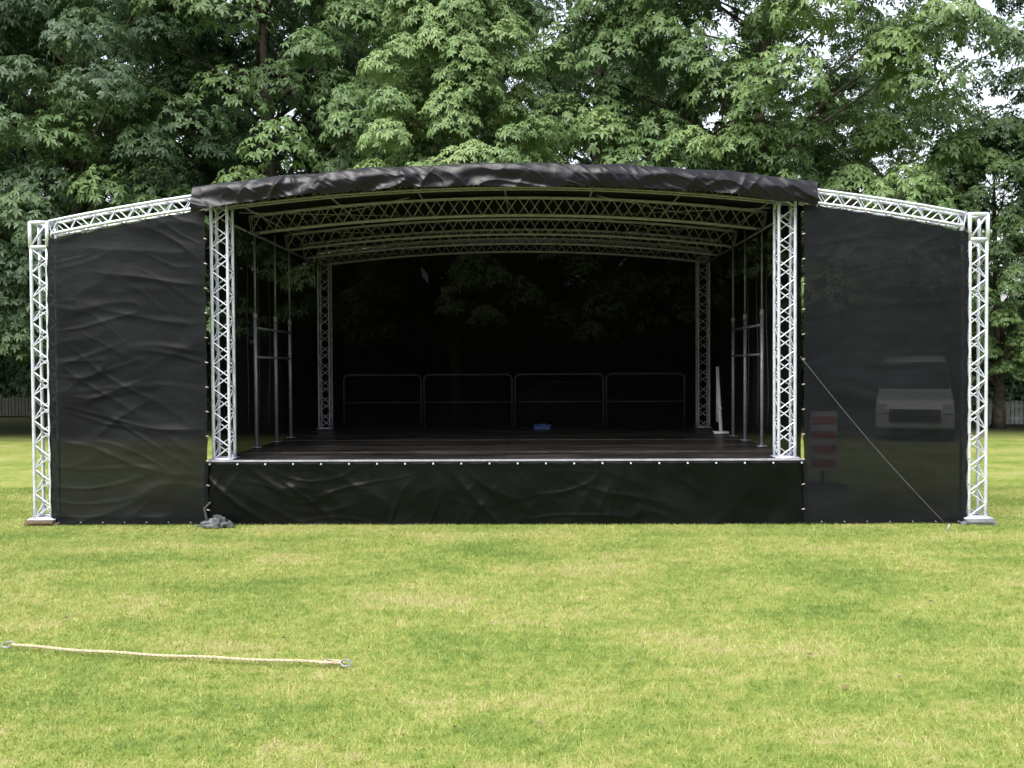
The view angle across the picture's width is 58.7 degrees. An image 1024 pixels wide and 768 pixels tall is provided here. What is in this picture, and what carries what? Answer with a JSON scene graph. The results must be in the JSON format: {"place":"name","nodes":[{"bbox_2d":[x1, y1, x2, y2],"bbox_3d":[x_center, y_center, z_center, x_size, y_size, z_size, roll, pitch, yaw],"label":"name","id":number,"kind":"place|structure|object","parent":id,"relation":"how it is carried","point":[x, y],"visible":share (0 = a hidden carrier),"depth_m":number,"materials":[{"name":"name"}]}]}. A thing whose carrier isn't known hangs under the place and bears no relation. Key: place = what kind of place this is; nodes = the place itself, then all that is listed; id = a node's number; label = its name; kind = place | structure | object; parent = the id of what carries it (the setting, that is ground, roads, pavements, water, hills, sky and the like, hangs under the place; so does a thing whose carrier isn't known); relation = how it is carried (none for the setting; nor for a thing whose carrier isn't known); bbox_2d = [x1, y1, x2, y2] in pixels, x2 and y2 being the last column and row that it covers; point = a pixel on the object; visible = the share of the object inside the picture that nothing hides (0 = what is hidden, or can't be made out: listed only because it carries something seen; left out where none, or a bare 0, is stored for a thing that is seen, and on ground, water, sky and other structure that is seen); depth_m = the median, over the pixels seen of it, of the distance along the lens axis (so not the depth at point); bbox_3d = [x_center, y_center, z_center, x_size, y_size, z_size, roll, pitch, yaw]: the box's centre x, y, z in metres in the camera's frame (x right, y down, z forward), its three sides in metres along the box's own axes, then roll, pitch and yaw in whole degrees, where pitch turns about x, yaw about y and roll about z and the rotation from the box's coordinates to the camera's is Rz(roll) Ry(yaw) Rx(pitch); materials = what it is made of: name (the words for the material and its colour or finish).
{"place":"outdoors","nodes":[
{"label":"outdoors","id":0,"kind":"place"},
{"bbox_2d":[0,388,1023,767],"bbox_3d":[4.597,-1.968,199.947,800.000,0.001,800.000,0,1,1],"label":"lawn","id":1,"kind":"structure","parent":0,"point":[1004,458],"depth_m":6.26,"materials":[{"name":"green plant"}]},
{"bbox_2d":[0,396,47,416],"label":"picket fence","id":2,"kind":"object","parent":1,"relation":"on","point":[13,403],"visible":0.37,"depth_m":37.50,"materials":[{"name":"grey wood"}]},
{"bbox_2d":[0,28,70,319],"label":"horse chestnut tree","id":3,"kind":"object","parent":1,"relation":"on","point":[3,156],"visible":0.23,"depth_m":28.63,"materials":[{"name":"green plant"}]},
{"bbox_2d":[0,12,101,353],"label":"horse chestnut tree","id":4,"kind":"object","parent":1,"relation":"on","point":[42,150],"visible":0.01,"depth_m":37.89,"materials":[{"name":"green plant"}]},
{"bbox_2d":[0,0,259,352],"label":"horse chestnut tree","id":5,"kind":"object","parent":1,"relation":"on","point":[86,66],"visible":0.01,"depth_m":33.32,"materials":[{"name":"green plant"}]},
{"bbox_2d":[0,0,273,367],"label":"horse chestnut tree","id":6,"kind":"object","parent":1,"relation":"on","point":[40,206],"visible":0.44,"depth_m":23.95,"materials":[{"name":"green plant"}]},
{"bbox_2d":[1,641,351,666],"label":"rope with ring ends","id":7,"kind":"object","parent":1,"relation":"on","point":[332,661],"visible":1,"depth_m":6.17,"materials":[{"name":"fabric"}]},
{"bbox_2d":[197,514,235,527],"bbox_3d":[-3.687,1.697,11.370,0.486,0.156,0.234,0,1,1],"label":"crumpled plastic sheet","id":8,"kind":"object","parent":1,"relation":"on","point":[216,521],"visible":1,"depth_m":11.32,"materials":[{"name":"grey plastic"}]},
{"bbox_2d":[5,0,479,334],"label":"horse chestnut tree","id":9,"kind":"object","parent":1,"relation":"on","point":[366,22],"visible":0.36,"depth_m":24.78,"materials":[{"name":"green plant"}]},
{"bbox_2d":[44,0,504,353],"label":"horse chestnut tree","id":10,"kind":"object","parent":1,"relation":"on","point":[281,4],"visible":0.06,"depth_m":31.62,"materials":[{"name":"green plant"}]},
{"bbox_2d":[237,0,621,173],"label":"horse chestnut tree","id":11,"kind":"object","parent":1,"relation":"on","point":[540,7],"visible":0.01,"depth_m":35.19,"materials":[{"name":"green plant"}]},
{"bbox_2d":[321,0,570,253],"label":"tree","id":12,"kind":"object","parent":1,"relation":"on","point":[451,29],"visible":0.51,"depth_m":21.81,"materials":[{"name":"green plant"}]},
{"bbox_2d":[23,163,997,525],"bbox_3d":[-0.034,-0.546,14.480,12.200,4.522,6.542,0,1,1],"label":"open air stage","id":13,"kind":"object","parent":1,"relation":"on","point":[621,343],"visible":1,"depth_m":11.56,"materials":[{"name":"black fabric"}]},
{"bbox_2d":[203,502,210,519],"bbox_3d":[-3.845,1.640,11.499,0.107,0.314,0.046,0,1,8],"label":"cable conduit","id":14,"kind":"object","parent":13,"relation":"attached to","point":[204,509],"visible":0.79,"depth_m":11.48,"materials":[{"name":"grey plastic"}]},
{"bbox_2d":[533,423,550,428],"bbox_3d":[0.568,0.794,17.111,0.340,0.106,0.240,0,1,1],"label":"blue tool case","id":15,"kind":"object","parent":13,"relation":"on","point":[541,426],"visible":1,"depth_m":17.01,"materials":[{"name":"plastic"}]},
{"bbox_2d":[800,356,949,530],"bbox_3d":[4.405,0.754,11.084,1.718,2.196,0.055,0,1,14],"label":"guy rope","id":16,"kind":"object","parent":13,"relation":"attached to","point":[876,449],"visible":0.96,"depth_m":11.06,"materials":[{"name":"fabric"}]},
{"bbox_2d":[0,297,1023,415],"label":"hedge","id":17,"kind":"object","parent":1,"relation":"on","point":[15,380],"visible":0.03,"depth_m":40.28,"materials":[{"name":"green plant"}]},
{"bbox_2d":[375,0,837,249],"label":"horse chestnut tree","id":18,"kind":"object","parent":1,"relation":"on","point":[637,72],"visible":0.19,"depth_m":25.02,"materials":[{"name":"green plant"}]},
{"bbox_2d":[524,23,732,168],"bbox_3d":[3.589,-7.126,39.346,12.038,16.671,11.497,-1,1,-30],"label":"horse chestnut tree","id":19,"kind":"object","parent":1,"relation":"on","point":[581,95],"visible":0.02,"depth_m":36.92,"materials":[{"name":"green plant"}]},
{"bbox_2d":[512,0,1014,335],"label":"horse chestnut tree","id":20,"kind":"object","parent":1,"relation":"on","point":[911,40],"visible":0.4,"depth_m":23.98,"materials":[{"name":"green plant"}]},
{"bbox_2d":[731,115,839,371],"bbox_3d":[10.921,-5.042,39.216,8.506,12.430,7.841,-1,1,-28],"label":"horse chestnut tree","id":21,"kind":"object","parent":1,"relation":"on","point":[801,261],"depth_m":37.58,"materials":[{"name":"green plant"}]},
{"bbox_2d":[738,60,1014,368],"bbox_3d":[11.460,-4.739,30.834,8.314,12.151,8.727,0,1,-9],"label":"horse chestnut tree","id":22,"kind":"object","parent":1,"relation":"on","point":[866,83],"visible":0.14,"depth_m":28.95,"materials":[{"name":"green plant"}]},
{"bbox_2d":[880,182,1002,360],"bbox_3d":[18.241,-3.988,40.864,6.966,10.180,7.312,0,1,30],"label":"horse chestnut tree","id":23,"kind":"object","parent":1,"relation":"on","point":[973,259],"visible":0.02,"depth_m":38.75,"materials":[{"name":"green plant"}]},
{"bbox_2d":[904,111,1023,428],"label":"horse chestnut tree","id":24,"kind":"object","parent":1,"relation":"on","point":[1002,356],"visible":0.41,"depth_m":26.80,"materials":[{"name":"green plant"}]},
{"bbox_2d":[914,0,1023,315],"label":"horse chestnut tree","id":25,"kind":"object","parent":1,"relation":"on","point":[1012,77],"visible":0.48,"depth_m":27.09,"materials":[{"name":"green plant"}]},
{"bbox_2d":[982,153,1023,298],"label":"horse chestnut tree","id":26,"kind":"object","parent":1,"relation":"on","point":[1002,228],"visible":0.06,"depth_m":39.54,"materials":[{"name":"green plant"}]},
{"bbox_2d":[988,398,1023,425],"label":"picket fence","id":27,"kind":"object","parent":1,"relation":"on","point":[1010,418],"visible":0.61,"depth_m":29.16,"materials":[{"name":"paint"}]},
{"bbox_2d":[28,0,1023,333],"label":"sky","id":28,"kind":"structure","parent":0,"point":[968,53],"materials":[{"name":"white"}]}
]}

